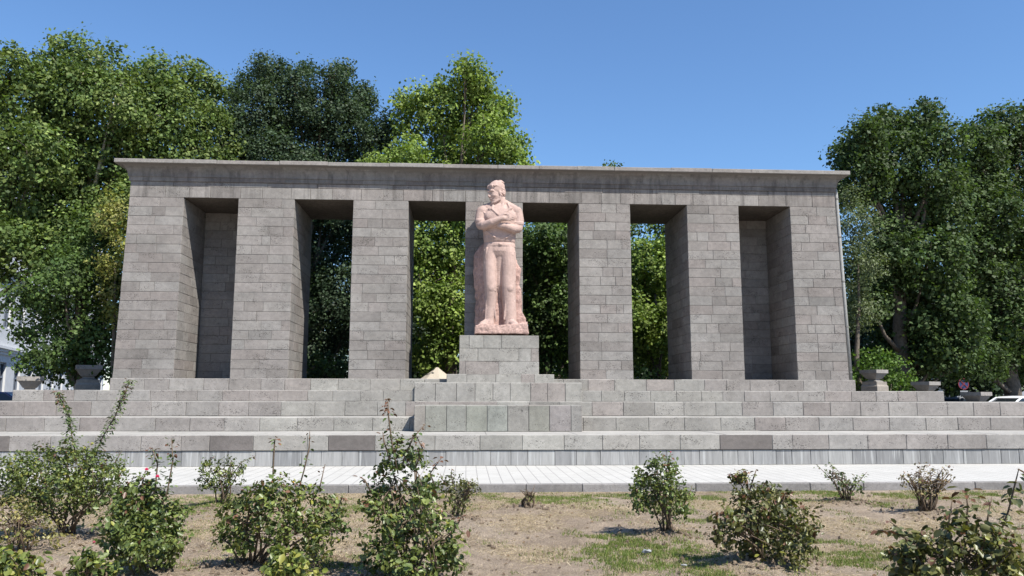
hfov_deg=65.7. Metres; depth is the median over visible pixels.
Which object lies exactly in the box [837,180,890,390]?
broadleaf tree
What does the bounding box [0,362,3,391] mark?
window
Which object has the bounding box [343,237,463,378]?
broadleaf tree
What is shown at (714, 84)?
sky
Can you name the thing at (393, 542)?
rose bush
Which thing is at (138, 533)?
rose bush
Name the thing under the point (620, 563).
green grass
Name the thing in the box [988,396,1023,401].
parked car
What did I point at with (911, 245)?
broadleaf tree
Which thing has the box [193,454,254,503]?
rose bush
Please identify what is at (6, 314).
window
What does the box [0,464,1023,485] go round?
pavement
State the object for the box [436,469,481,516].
rose bush
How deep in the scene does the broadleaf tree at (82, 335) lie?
26.61 m
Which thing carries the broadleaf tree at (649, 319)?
on the road
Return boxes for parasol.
[421,367,446,378]
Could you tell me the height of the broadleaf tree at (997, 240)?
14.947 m
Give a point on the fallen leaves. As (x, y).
(441, 573)
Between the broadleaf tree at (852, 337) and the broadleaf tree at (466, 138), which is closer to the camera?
the broadleaf tree at (466, 138)
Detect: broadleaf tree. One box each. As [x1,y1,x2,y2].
[0,38,100,310]
[0,209,125,389]
[23,21,161,311]
[83,182,129,375]
[101,46,249,197]
[212,48,406,377]
[310,234,348,378]
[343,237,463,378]
[354,139,434,162]
[380,48,540,378]
[522,222,568,377]
[523,224,567,378]
[602,159,664,277]
[631,233,667,379]
[631,259,668,379]
[818,95,998,390]
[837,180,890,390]
[843,228,950,390]
[928,262,1023,401]
[933,98,1023,395]
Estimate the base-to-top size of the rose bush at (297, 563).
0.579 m
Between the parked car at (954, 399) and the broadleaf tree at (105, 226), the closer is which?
the broadleaf tree at (105, 226)
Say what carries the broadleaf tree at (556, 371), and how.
on the road
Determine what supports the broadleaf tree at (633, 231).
on the road
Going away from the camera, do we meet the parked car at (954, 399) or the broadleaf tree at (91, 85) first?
the broadleaf tree at (91, 85)
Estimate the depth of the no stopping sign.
39.00 m
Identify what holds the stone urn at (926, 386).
on the ground at (500, 565)
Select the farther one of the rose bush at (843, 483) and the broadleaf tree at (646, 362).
the broadleaf tree at (646, 362)
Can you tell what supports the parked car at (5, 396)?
on the road
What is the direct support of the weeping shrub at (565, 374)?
on the ground at (500, 565)
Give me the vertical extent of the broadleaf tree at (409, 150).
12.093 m
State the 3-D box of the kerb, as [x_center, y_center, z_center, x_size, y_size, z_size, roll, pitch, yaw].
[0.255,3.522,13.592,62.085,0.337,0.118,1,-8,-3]
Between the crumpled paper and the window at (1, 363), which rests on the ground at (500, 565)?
the crumpled paper
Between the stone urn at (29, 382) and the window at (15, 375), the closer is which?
the stone urn at (29, 382)
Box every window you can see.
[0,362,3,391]
[3,294,8,327]
[13,364,18,389]
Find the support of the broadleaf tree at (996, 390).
on the road
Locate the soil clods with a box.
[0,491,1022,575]
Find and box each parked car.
[0,392,12,400]
[944,397,967,401]
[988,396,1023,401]
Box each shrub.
[306,349,348,378]
[547,363,567,378]
[633,362,667,379]
[851,345,917,390]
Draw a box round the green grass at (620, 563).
[0,489,1023,575]
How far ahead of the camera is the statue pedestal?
22.10 m
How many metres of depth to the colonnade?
24.02 m
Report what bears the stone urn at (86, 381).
on the ground at (500, 565)
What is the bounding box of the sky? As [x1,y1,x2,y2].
[0,0,1023,389]
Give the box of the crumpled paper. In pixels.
[642,549,651,552]
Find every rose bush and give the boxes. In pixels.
[0,378,136,533]
[0,493,75,551]
[0,540,55,575]
[52,541,122,575]
[89,437,193,574]
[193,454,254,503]
[207,431,351,565]
[260,545,328,575]
[351,398,470,575]
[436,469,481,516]
[625,451,695,531]
[695,468,824,572]
[814,462,866,500]
[870,468,1023,575]
[898,462,954,511]
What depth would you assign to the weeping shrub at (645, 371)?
28.69 m
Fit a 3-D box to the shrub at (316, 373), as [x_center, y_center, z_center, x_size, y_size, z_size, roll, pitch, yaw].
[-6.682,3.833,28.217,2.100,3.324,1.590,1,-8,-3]
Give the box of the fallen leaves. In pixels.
[9,490,1022,575]
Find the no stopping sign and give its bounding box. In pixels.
[958,378,968,391]
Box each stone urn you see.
[17,376,43,389]
[74,365,102,389]
[859,369,888,390]
[910,381,940,390]
[960,392,991,401]
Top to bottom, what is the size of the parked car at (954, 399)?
1.609 m
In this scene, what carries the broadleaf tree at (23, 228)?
on the ground at (500, 565)
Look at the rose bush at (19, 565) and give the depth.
5.49 m
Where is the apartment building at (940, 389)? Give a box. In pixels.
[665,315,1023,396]
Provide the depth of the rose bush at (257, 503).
7.27 m
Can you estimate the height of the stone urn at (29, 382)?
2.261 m
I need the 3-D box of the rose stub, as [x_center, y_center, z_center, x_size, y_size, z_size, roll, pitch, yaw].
[0.216,2.998,11.350,0.245,0.355,0.197,1,-8,-3]
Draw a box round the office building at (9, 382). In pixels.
[0,148,105,391]
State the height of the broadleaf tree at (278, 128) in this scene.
16.811 m
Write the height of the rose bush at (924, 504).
0.711 m
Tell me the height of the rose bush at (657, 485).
0.978 m
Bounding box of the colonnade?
[112,158,852,379]
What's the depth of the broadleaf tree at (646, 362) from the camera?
41.20 m
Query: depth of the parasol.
30.36 m
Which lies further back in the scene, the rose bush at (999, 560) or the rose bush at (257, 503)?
the rose bush at (257, 503)
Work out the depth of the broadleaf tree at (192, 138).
31.54 m
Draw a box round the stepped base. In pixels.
[0,378,1023,466]
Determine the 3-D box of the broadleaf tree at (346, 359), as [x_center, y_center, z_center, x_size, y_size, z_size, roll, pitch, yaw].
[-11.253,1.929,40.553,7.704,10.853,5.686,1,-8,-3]
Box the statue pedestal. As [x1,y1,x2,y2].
[447,335,553,382]
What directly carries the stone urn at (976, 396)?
on the ground at (500, 565)
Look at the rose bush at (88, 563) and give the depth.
5.78 m
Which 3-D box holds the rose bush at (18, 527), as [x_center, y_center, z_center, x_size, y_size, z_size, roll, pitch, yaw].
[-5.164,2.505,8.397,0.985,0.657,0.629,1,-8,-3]
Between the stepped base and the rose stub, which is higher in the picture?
the stepped base
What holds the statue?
on the statue pedestal
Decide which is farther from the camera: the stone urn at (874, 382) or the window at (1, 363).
the window at (1, 363)
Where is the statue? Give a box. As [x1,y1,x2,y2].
[473,180,528,335]
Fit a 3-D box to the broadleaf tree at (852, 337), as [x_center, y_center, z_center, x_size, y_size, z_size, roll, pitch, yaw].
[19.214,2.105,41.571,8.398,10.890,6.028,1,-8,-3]
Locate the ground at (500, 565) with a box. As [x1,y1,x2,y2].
[0,490,1023,575]
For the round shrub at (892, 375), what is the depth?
28.44 m
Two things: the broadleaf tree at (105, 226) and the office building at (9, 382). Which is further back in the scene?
the office building at (9, 382)
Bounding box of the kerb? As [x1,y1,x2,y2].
[0,481,1023,494]
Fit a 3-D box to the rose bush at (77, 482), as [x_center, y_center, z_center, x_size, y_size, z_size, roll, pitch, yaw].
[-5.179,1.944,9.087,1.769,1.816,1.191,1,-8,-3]
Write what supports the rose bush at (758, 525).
on the ground at (500, 565)
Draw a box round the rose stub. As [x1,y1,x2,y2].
[520,485,535,507]

